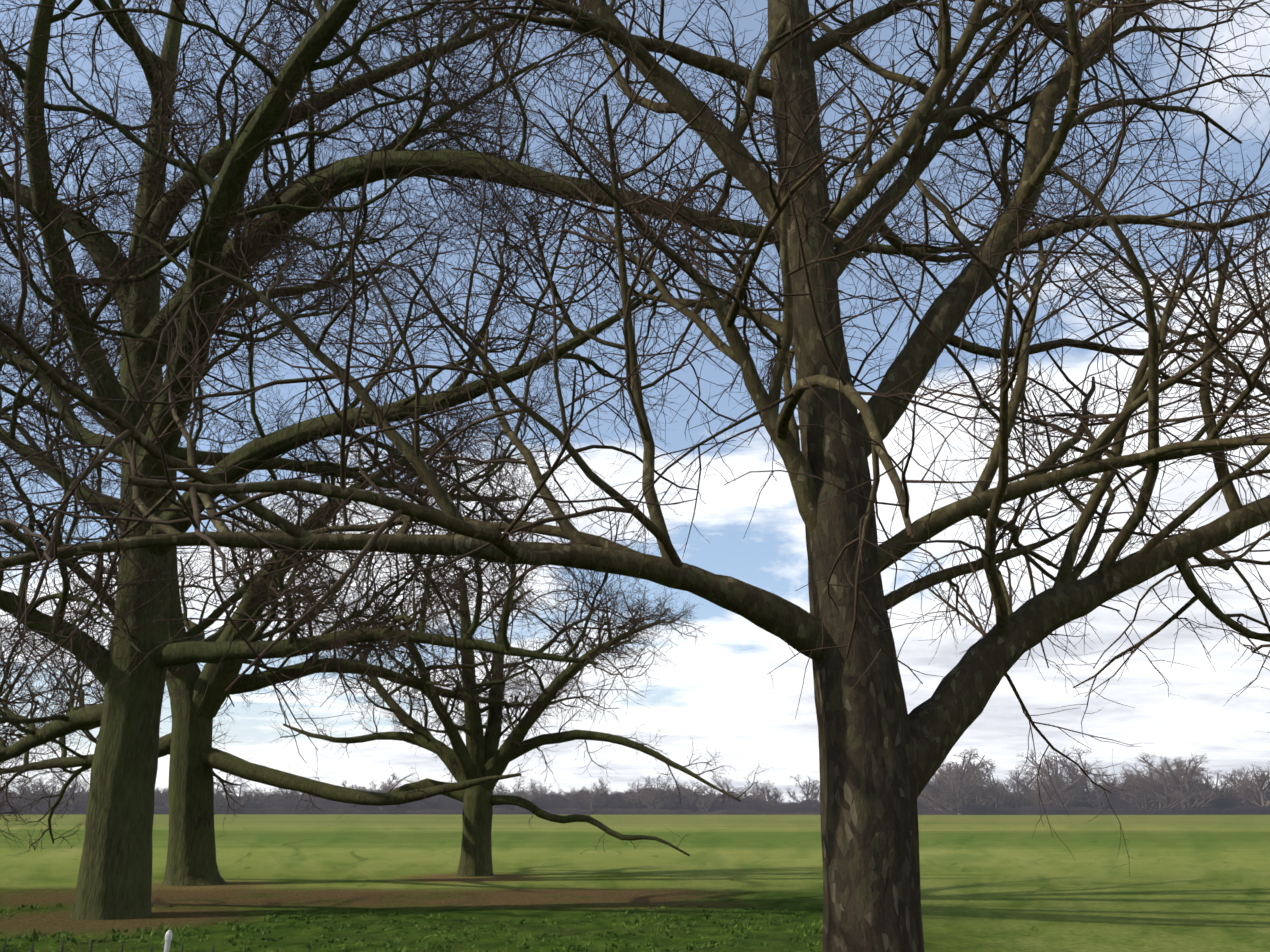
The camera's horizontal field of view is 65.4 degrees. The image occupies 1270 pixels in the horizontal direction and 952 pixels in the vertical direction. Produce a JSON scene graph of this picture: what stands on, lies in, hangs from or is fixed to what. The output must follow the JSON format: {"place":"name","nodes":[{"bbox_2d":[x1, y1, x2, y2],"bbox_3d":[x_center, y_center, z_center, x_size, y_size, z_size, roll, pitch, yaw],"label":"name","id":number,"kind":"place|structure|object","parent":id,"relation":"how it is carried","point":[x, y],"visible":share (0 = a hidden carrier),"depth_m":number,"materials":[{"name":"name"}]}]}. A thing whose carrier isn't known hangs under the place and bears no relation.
{"place":"outdoors","nodes":[
{"label":"outdoors","id":0,"kind":"place"},
{"bbox_2d":[0,814,1269,951],"bbox_3d":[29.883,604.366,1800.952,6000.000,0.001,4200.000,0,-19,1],"label":"meadow","id":1,"kind":"structure","parent":0,"point":[1009,883],"depth_m":22.57,"materials":[{"name":"green plant"}]},
{"bbox_2d":[11,779,26,791],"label":"tree","id":2,"kind":"object","parent":1,"relation":"on","point":[18,787],"visible":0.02,"depth_m":325.69,"materials":[{"name":"grey plant"}]},
{"bbox_2d":[17,778,46,798],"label":"tree","id":3,"kind":"object","parent":1,"relation":"on","point":[28,787],"visible":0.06,"depth_m":261.25,"materials":[{"name":"grey plant"}]},
{"bbox_2d":[20,779,59,810],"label":"tree","id":4,"kind":"object","parent":1,"relation":"on","point":[32,789],"visible":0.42,"depth_m":237.22,"materials":[{"name":"grey plant"}]},
{"bbox_2d":[31,781,74,810],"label":"tree","id":5,"kind":"object","parent":1,"relation":"on","point":[53,798],"visible":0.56,"depth_m":229.85,"materials":[{"name":"grey plant"}]},
{"bbox_2d":[34,787,74,806],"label":"tree","id":6,"kind":"object","parent":1,"relation":"on","point":[56,798],"visible":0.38,"depth_m":235.37,"materials":[{"name":"grey plant"}]},
{"bbox_2d":[49,773,88,810],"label":"tree","id":7,"kind":"object","parent":1,"relation":"on","point":[80,794],"visible":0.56,"depth_m":231.47,"materials":[{"name":"grey plant"}]},
{"bbox_2d":[154,789,166,804],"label":"tree","id":8,"kind":"object","parent":1,"relation":"on","point":[157,799],"visible":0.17,"depth_m":312.07,"materials":[{"name":"grey plant"}]},
{"bbox_2d":[155,787,168,806],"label":"tree","id":9,"kind":"object","parent":1,"relation":"on","point":[164,796],"visible":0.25,"depth_m":239.69,"materials":[{"name":"grey plant"}]},
{"bbox_2d":[164,930,172,951],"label":"white marker post","id":10,"kind":"object","parent":1,"relation":"on","point":[168,936],"visible":1,"depth_m":4.84,"materials":[{"name":"paint"}]},
{"bbox_2d":[214,789,234,806],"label":"tree","id":11,"kind":"object","parent":1,"relation":"on","point":[216,799],"visible":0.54,"depth_m":233.31,"materials":[{"name":"grey plant"}]},
{"bbox_2d":[214,776,238,805],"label":"tree","id":12,"kind":"object","parent":1,"relation":"on","point":[217,790],"visible":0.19,"depth_m":278.70,"materials":[{"name":"grey plant"}]},
{"bbox_2d":[223,779,255,805],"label":"tree","id":13,"kind":"object","parent":1,"relation":"on","point":[245,799],"visible":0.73,"depth_m":233.71,"materials":[{"name":"grey plant"}]},
{"bbox_2d":[2,936,477,951],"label":"iron railing fence","id":14,"kind":"object","parent":1,"relation":"on","point":[61,950],"visible":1,"depth_m":4.43,"materials":[{"name":"metal"}]},
{"bbox_2d":[238,788,262,802],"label":"tree","id":15,"kind":"object","parent":1,"relation":"on","point":[250,800],"visible":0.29,"depth_m":286.27,"materials":[{"name":"grey plant"}]},
{"bbox_2d":[257,788,275,802],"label":"tree","id":16,"kind":"object","parent":1,"relation":"on","point":[264,799],"visible":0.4,"depth_m":251.13,"materials":[{"name":"grey plant"}]},
{"bbox_2d":[268,791,292,801],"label":"tree","id":17,"kind":"object","parent":1,"relation":"on","point":[281,796],"visible":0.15,"depth_m":253.00,"materials":[{"name":"grey plant"}]},
{"bbox_2d":[0,259,567,885],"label":"oak tree","id":18,"kind":"object","parent":1,"relation":"on","point":[196,757],"visible":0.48,"depth_m":23.70,"materials":[{"name":"brown plant"}]},
{"bbox_2d":[273,786,306,801],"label":"tree","id":19,"kind":"object","parent":1,"relation":"on","point":[286,791],"visible":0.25,"depth_m":252.35,"materials":[{"name":"grey plant"}]},
{"bbox_2d":[368,780,391,792],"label":"tree","id":20,"kind":"object","parent":1,"relation":"on","point":[377,785],"visible":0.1,"depth_m":321.53,"materials":[{"name":"grey plant"}]},
{"bbox_2d":[365,772,399,809],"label":"tree","id":21,"kind":"object","parent":1,"relation":"on","point":[386,790],"visible":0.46,"depth_m":232.47,"materials":[{"name":"grey plant"}]},
{"bbox_2d":[0,900,822,951],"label":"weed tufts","id":22,"kind":"object","parent":1,"relation":"on","point":[35,937],"visible":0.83,"depth_m":13.83,"materials":[{"name":"green plant"}]},
{"bbox_2d":[422,795,438,809],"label":"tree","id":23,"kind":"object","parent":1,"relation":"on","point":[429,807],"visible":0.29,"depth_m":235.68,"materials":[{"name":"grey plant"}]},
{"bbox_2d":[495,776,527,797],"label":"tree","id":24,"kind":"object","parent":1,"relation":"on","point":[503,790],"visible":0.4,"depth_m":257.31,"materials":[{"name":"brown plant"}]},
{"bbox_2d":[500,786,529,809],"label":"tree","id":25,"kind":"object","parent":1,"relation":"on","point":[516,794],"visible":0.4,"depth_m":232.09,"materials":[{"name":"grey plant"}]},
{"bbox_2d":[259,531,771,876],"bbox_3d":[-3.751,5.829,26.987,13.441,9.842,8.016,3,-19,-10],"label":"tree","id":26,"kind":"object","parent":1,"relation":"on","point":[461,761],"visible":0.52,"depth_m":26.04,"materials":[{"name":"brown wood"}]},
{"bbox_2d":[513,792,535,809],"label":"tree","id":27,"kind":"object","parent":1,"relation":"on","point":[530,797],"visible":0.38,"depth_m":236.88,"materials":[{"name":"grey plant"}]},
{"bbox_2d":[519,785,541,799],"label":"tree","id":28,"kind":"object","parent":1,"relation":"on","point":[528,792],"visible":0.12,"depth_m":260.17,"materials":[{"name":"grey plant"}]},
{"bbox_2d":[528,779,552,793],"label":"tree","id":29,"kind":"object","parent":1,"relation":"on","point":[545,789],"visible":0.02,"depth_m":364.36,"materials":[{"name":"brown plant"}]},
{"bbox_2d":[529,779,558,799],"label":"tree","id":30,"kind":"object","parent":1,"relation":"on","point":[537,790],"visible":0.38,"depth_m":278.03,"materials":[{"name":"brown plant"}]},
{"bbox_2d":[0,0,1157,919],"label":"oak tree","id":31,"kind":"object","parent":1,"relation":"on","point":[114,876],"visible":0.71,"depth_m":16.62,"materials":[{"name":"brown plant"}]},
{"bbox_2d":[577,780,605,808],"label":"tree","id":32,"kind":"object","parent":1,"relation":"on","point":[594,794],"visible":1,"depth_m":232.65,"materials":[{"name":"grey plant"}]},
{"bbox_2d":[591,777,624,798],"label":"tree","id":33,"kind":"object","parent":1,"relation":"on","point":[606,793],"visible":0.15,"depth_m":275.20,"materials":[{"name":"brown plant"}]},
{"bbox_2d":[623,790,643,808],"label":"tree","id":34,"kind":"object","parent":1,"relation":"on","point":[631,800],"visible":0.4,"depth_m":240.68,"materials":[{"name":"grey plant"}]},
{"bbox_2d":[0,0,1269,951],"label":"plane tree","id":35,"kind":"object","parent":1,"relation":"on","point":[882,753],"visible":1,"depth_m":8.62,"materials":[{"name":"brown plant"}]},
{"bbox_2d":[0,773,1269,814],"bbox_3d":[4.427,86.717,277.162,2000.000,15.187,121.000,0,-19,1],"label":"distant woodland","id":36,"kind":"object","parent":1,"relation":"on","point":[1228,804],"visible":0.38,"depth_m":235.56,"materials":[{"name":"grey plant"}]},
{"bbox_2d":[623,777,654,804],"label":"tree","id":37,"kind":"object","parent":1,"relation":"on","point":[634,792],"visible":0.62,"depth_m":257.87,"materials":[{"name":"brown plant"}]},
{"bbox_2d":[636,789,663,808],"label":"tree","id":38,"kind":"object","parent":1,"relation":"on","point":[659,804],"visible":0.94,"depth_m":238.45,"materials":[{"name":"grey plant"}]},
{"bbox_2d":[643,789,669,802],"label":"tree","id":39,"kind":"object","parent":1,"relation":"on","point":[656,799],"visible":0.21,"depth_m":244.70,"materials":[{"name":"grey plant"}]},
{"bbox_2d":[639,773,674,799],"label":"tree","id":40,"kind":"object","parent":1,"relation":"on","point":[662,789],"visible":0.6,"depth_m":247.33,"materials":[{"name":"grey plant"}]},
{"bbox_2d":[643,783,675,803],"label":"tree","id":41,"kind":"object","parent":1,"relation":"on","point":[657,790],"visible":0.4,"depth_m":249.13,"materials":[{"name":"grey plant"}]},
{"bbox_2d":[653,787,678,802],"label":"tree","id":42,"kind":"object","parent":1,"relation":"on","point":[668,795],"visible":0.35,"depth_m":246.58,"materials":[{"name":"grey plant"}]},
{"bbox_2d":[673,783,709,804],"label":"tree","id":43,"kind":"object","parent":1,"relation":"on","point":[691,800],"visible":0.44,"depth_m":255.83,"materials":[{"name":"grey plant"}]},
{"bbox_2d":[677,780,709,797],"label":"tree","id":44,"kind":"object","parent":1,"relation":"on","point":[690,789],"visible":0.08,"depth_m":273.85,"materials":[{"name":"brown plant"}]},
{"bbox_2d":[695,796,716,811],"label":"tree","id":45,"kind":"object","parent":1,"relation":"on","point":[705,804],"visible":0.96,"depth_m":240.48,"materials":[{"name":"grey plant"}]},
{"bbox_2d":[693,781,726,796],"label":"tree","id":46,"kind":"object","parent":1,"relation":"on","point":[711,791],"visible":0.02,"depth_m":323.50,"materials":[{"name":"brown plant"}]},
{"bbox_2d":[712,775,737,792],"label":"tree","id":47,"kind":"object","parent":1,"relation":"on","point":[727,787],"visible":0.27,"depth_m":333.26,"materials":[{"name":"grey plant"}]},
{"bbox_2d":[735,787,749,796],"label":"tree","id":48,"kind":"object","parent":1,"relation":"on","point":[740,793],"visible":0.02,"depth_m":316.27,"materials":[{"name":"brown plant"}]},
{"bbox_2d":[739,785,770,800],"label":"tree","id":49,"kind":"object","parent":1,"relation":"on","point":[764,792],"visible":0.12,"depth_m":268.12,"materials":[{"name":"grey plant"}]},
{"bbox_2d":[753,790,772,804],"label":"tree","id":50,"kind":"object","parent":1,"relation":"on","point":[764,800],"visible":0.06,"depth_m":263.37,"materials":[{"name":"grey plant"}]},
{"bbox_2d":[750,784,778,800],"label":"tree","id":51,"kind":"object","parent":1,"relation":"on","point":[761,791],"visible":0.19,"depth_m":273.83,"materials":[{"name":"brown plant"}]},
{"bbox_2d":[747,779,783,803],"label":"tree","id":52,"kind":"object","parent":1,"relation":"on","point":[768,789],"visible":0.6,"depth_m":272.96,"materials":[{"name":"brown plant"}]},
{"bbox_2d":[765,789,784,803],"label":"tree","id":53,"kind":"object","parent":1,"relation":"on","point":[776,797],"visible":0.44,"depth_m":272.41,"materials":[{"name":"grey plant"}]},
{"bbox_2d":[785,774,819,801],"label":"tree","id":54,"kind":"object","parent":1,"relation":"on","point":[807,785],"visible":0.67,"depth_m":362.24,"materials":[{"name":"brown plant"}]},
{"bbox_2d":[798,780,819,801],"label":"tree","id":55,"kind":"object","parent":1,"relation":"on","point":[812,790],"visible":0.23,"depth_m":371.39,"materials":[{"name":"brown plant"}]},
{"bbox_2d":[919,773,946,810],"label":"tree","id":56,"kind":"object","parent":1,"relation":"on","point":[936,807],"visible":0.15,"depth_m":246.11,"materials":[{"name":"grey plant"}]},
{"bbox_2d":[920,761,953,804],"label":"tree","id":57,"kind":"object","parent":1,"relation":"on","point":[933,792],"visible":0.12,"depth_m":245.59,"materials":[{"name":"grey plant"}]},
{"bbox_2d":[922,756,955,810],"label":"tree","id":58,"kind":"object","parent":1,"relation":"on","point":[940,806],"visible":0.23,"depth_m":245.18,"materials":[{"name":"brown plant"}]},
{"bbox_2d":[931,782,967,810],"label":"tree","id":59,"kind":"object","parent":1,"relation":"on","point":[944,803],"visible":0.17,"depth_m":239.35,"materials":[{"name":"grey plant"}]},
{"bbox_2d":[934,762,982,814],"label":"tree","id":60,"kind":"object","parent":1,"relation":"on","point":[960,793],"visible":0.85,"depth_m":216.56,"materials":[{"name":"grey plant"}]},
{"bbox_2d":[922,749,994,803],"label":"tree","id":61,"kind":"object","parent":1,"relation":"on","point":[963,761],"visible":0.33,"depth_m":232.36,"materials":[{"name":"grey plant"}]},
{"bbox_2d":[926,748,991,810],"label":"tree","id":62,"kind":"object","parent":1,"relation":"on","point":[944,781],"visible":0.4,"depth_m":231.99,"materials":[{"name":"grey plant"}]},
{"bbox_2d":[934,763,989,814],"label":"tree","id":63,"kind":"object","parent":1,"relation":"on","point":[952,777],"visible":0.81,"depth_m":216.80,"materials":[{"name":"grey plant"}]},
{"bbox_2d":[947,770,986,809],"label":"tree","id":64,"kind":"object","parent":1,"relation":"on","point":[963,807],"visible":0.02,"depth_m":236.42,"materials":[{"name":"grey plant"}]},
{"bbox_2d":[949,761,1003,805],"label":"tree","id":65,"kind":"object","parent":1,"relation":"on","point":[978,802],"visible":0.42,"depth_m":230.70,"materials":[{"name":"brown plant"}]},
{"bbox_2d":[952,761,1004,806],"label":"tree","id":66,"kind":"object","parent":1,"relation":"on","point":[981,799],"visible":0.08,"depth_m":239.84,"materials":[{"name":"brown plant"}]},
{"bbox_2d":[968,760,1019,808],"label":"tree","id":67,"kind":"object","parent":1,"relation":"on","point":[1000,794],"visible":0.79,"depth_m":220.81,"materials":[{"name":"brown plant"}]},
{"bbox_2d":[987,781,1019,807],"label":"tree","id":68,"kind":"object","parent":1,"relation":"on","point":[1012,805],"visible":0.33,"depth_m":236.17,"materials":[{"name":"grey plant"}]},
{"bbox_2d":[983,764,1049,807],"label":"tree","id":69,"kind":"object","parent":1,"relation":"on","point":[1027,773],"visible":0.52,"depth_m":239.44,"materials":[{"name":"grey plant"}]},
{"bbox_2d":[1008,779,1048,805],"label":"tree","id":70,"kind":"object","parent":1,"relation":"on","point":[1022,800],"visible":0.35,"depth_m":231.30,"materials":[{"name":"grey plant"}]},
{"bbox_2d":[1005,760,1060,804],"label":"tree","id":71,"kind":"object","parent":1,"relation":"on","point":[1024,785],"visible":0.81,"depth_m":223.68,"materials":[{"name":"grey plant"}]},
{"bbox_2d":[1016,749,1091,795],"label":"tree","id":72,"kind":"object","parent":1,"relation":"on","point":[1052,764],"visible":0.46,"depth_m":242.49,"materials":[{"name":"grey plant"}]},
{"bbox_2d":[1036,773,1075,806],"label":"tree","id":73,"kind":"object","parent":1,"relation":"on","point":[1056,795],"visible":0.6,"depth_m":222.88,"materials":[{"name":"grey plant"}]},
{"bbox_2d":[1033,764,1083,806],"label":"tree","id":74,"kind":"object","parent":1,"relation":"on","point":[1071,789],"visible":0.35,"depth_m":239.01,"materials":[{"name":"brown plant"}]},
{"bbox_2d":[1046,771,1082,807],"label":"tree","id":75,"kind":"object","parent":1,"relation":"on","point":[1074,800],"visible":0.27,"depth_m":238.18,"materials":[{"name":"grey plant"}]},
{"bbox_2d":[1033,750,1099,807],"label":"tree","id":76,"kind":"object","parent":1,"relation":"on","point":[1077,781],"visible":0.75,"depth_m":225.79,"materials":[{"name":"grey plant"}]},
{"bbox_2d":[1050,778,1093,797],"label":"tree","id":77,"kind":"object","parent":1,"relation":"on","point":[1085,786],"depth_m":244.22,"materials":[{"name":"grey plant"}]},
{"bbox_2d":[1042,746,1134,794],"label":"tree","id":78,"kind":"object","parent":1,"relation":"on","point":[1095,777],"visible":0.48,"depth_m":246.83,"materials":[{"name":"grey plant"}]},
{"bbox_2d":[1084,781,1110,808],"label":"tree","id":79,"kind":"object","parent":1,"relation":"on","point":[1099,797],"visible":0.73,"depth_m":233.06,"materials":[{"name":"grey plant"}]},
{"bbox_2d":[1092,769,1147,800],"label":"tree","id":80,"kind":"object","parent":1,"relation":"on","point":[1117,788],"visible":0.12,"depth_m":244.36,"materials":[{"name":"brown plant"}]},
{"bbox_2d":[1108,769,1158,797],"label":"tree","id":81,"kind":"object","parent":1,"relation":"on","point":[1132,784],"visible":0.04,"depth_m":243.52,"materials":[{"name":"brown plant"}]},
{"bbox_2d":[1119,782,1154,808],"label":"tree","id":82,"kind":"object","parent":1,"relation":"on","point":[1136,804],"visible":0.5,"depth_m":227.09,"materials":[{"name":"grey plant"}]},
{"bbox_2d":[1119,763,1175,808],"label":"tree","id":83,"kind":"object","parent":1,"relation":"on","point":[1155,801],"visible":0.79,"depth_m":225.93,"materials":[{"name":"grey plant"}]},
{"bbox_2d":[1125,760,1170,790],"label":"tree","id":84,"kind":"object","parent":1,"relation":"on","point":[1147,772],"visible":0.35,"depth_m":241.96,"materials":[{"name":"grey plant"}]},
{"bbox_2d":[1132,776,1178,808],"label":"tree","id":85,"kind":"object","parent":1,"relation":"on","point":[1160,805],"visible":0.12,"depth_m":236.14,"materials":[{"name":"grey plant"}]},
{"bbox_2d":[1133,769,1193,809],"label":"tree","id":86,"kind":"object","parent":1,"relation":"on","point":[1165,803],"visible":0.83,"depth_m":222.60,"materials":[{"name":"grey plant"}]},
{"bbox_2d":[1132,755,1210,788],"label":"tree","id":87,"kind":"object","parent":1,"relation":"on","point":[1198,768],"visible":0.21,"depth_m":239.53,"materials":[{"name":"grey plant"}]},
{"bbox_2d":[1137,752,1207,808],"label":"tree","id":88,"kind":"object","parent":1,"relation":"on","point":[1156,768],"visible":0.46,"depth_m":237.75,"materials":[{"name":"grey plant"}]},
{"bbox_2d":[1145,754,1207,807],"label":"tree","id":89,"kind":"object","parent":1,"relation":"on","point":[1196,762],"visible":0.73,"depth_m":232.65,"materials":[{"name":"grey plant"}]},
{"bbox_2d":[1149,759,1207,808],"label":"tree","id":90,"kind":"object","parent":1,"relation":"on","point":[1187,774],"visible":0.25,"depth_m":235.44,"materials":[{"name":"grey plant"}]},
{"bbox_2d":[1152,767,1222,806],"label":"tree","id":91,"kind":"object","parent":1,"relation":"on","point":[1202,795],"visible":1,"depth_m":220.66,"materials":[{"name":"grey plant"}]},
{"bbox_2d":[1191,773,1227,794],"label":"tree","id":92,"kind":"object","parent":1,"relation":"on","point":[1210,784],"visible":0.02,"depth_m":255.25,"materials":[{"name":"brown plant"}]},
{"bbox_2d":[1181,761,1239,791],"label":"tree","id":93,"kind":"object","parent":1,"relation":"on","point":[1206,782],"visible":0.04,"depth_m":253.14,"materials":[{"name":"grey plant"}]},
{"bbox_2d":[1190,770,1240,798],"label":"tree","id":94,"kind":"object","parent":1,"relation":"on","point":[1223,787],"visible":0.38,"depth_m":241.32,"materials":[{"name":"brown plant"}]},
{"bbox_2d":[1219,768,1267,801],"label":"tree","id":95,"kind":"object","parent":1,"relation":"on","point":[1247,772],"visible":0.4,"depth_m":248.36,"materials":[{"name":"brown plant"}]},
{"bbox_2d":[1219,763,1269,806],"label":"tree","id":96,"kind":"object","parent":1,"relation":"on","point":[1264,776],"visible":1,"depth_m":229.88,"materials":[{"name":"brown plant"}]},
{"bbox_2d":[1227,770,1267,795],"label":"tree","id":97,"kind":"object","parent":1,"relation":"on","point":[1242,780],"visible":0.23,"depth_m":253.69,"materials":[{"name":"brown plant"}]},
{"bbox_2d":[1226,772,1269,806],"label":"tree","id":98,"kind":"object","parent":1,"relation":"on","point":[1239,793],"visible":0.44,"depth_m":235.78,"materials":[{"name":"grey plant"}]},
{"bbox_2d":[1235,765,1269,806],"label":"tree","id":99,"kind":"object","parent":1,"relation":"on","point":[1257,794],"visible":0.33,"depth_m":234.82,"materials":[{"name":"grey plant"}]},
{"bbox_2d":[0,0,1269,802],"label":"sky","id":100,"kind":"structure","parent":0,"point":[723,694],"materials":[{"name":"blue"}]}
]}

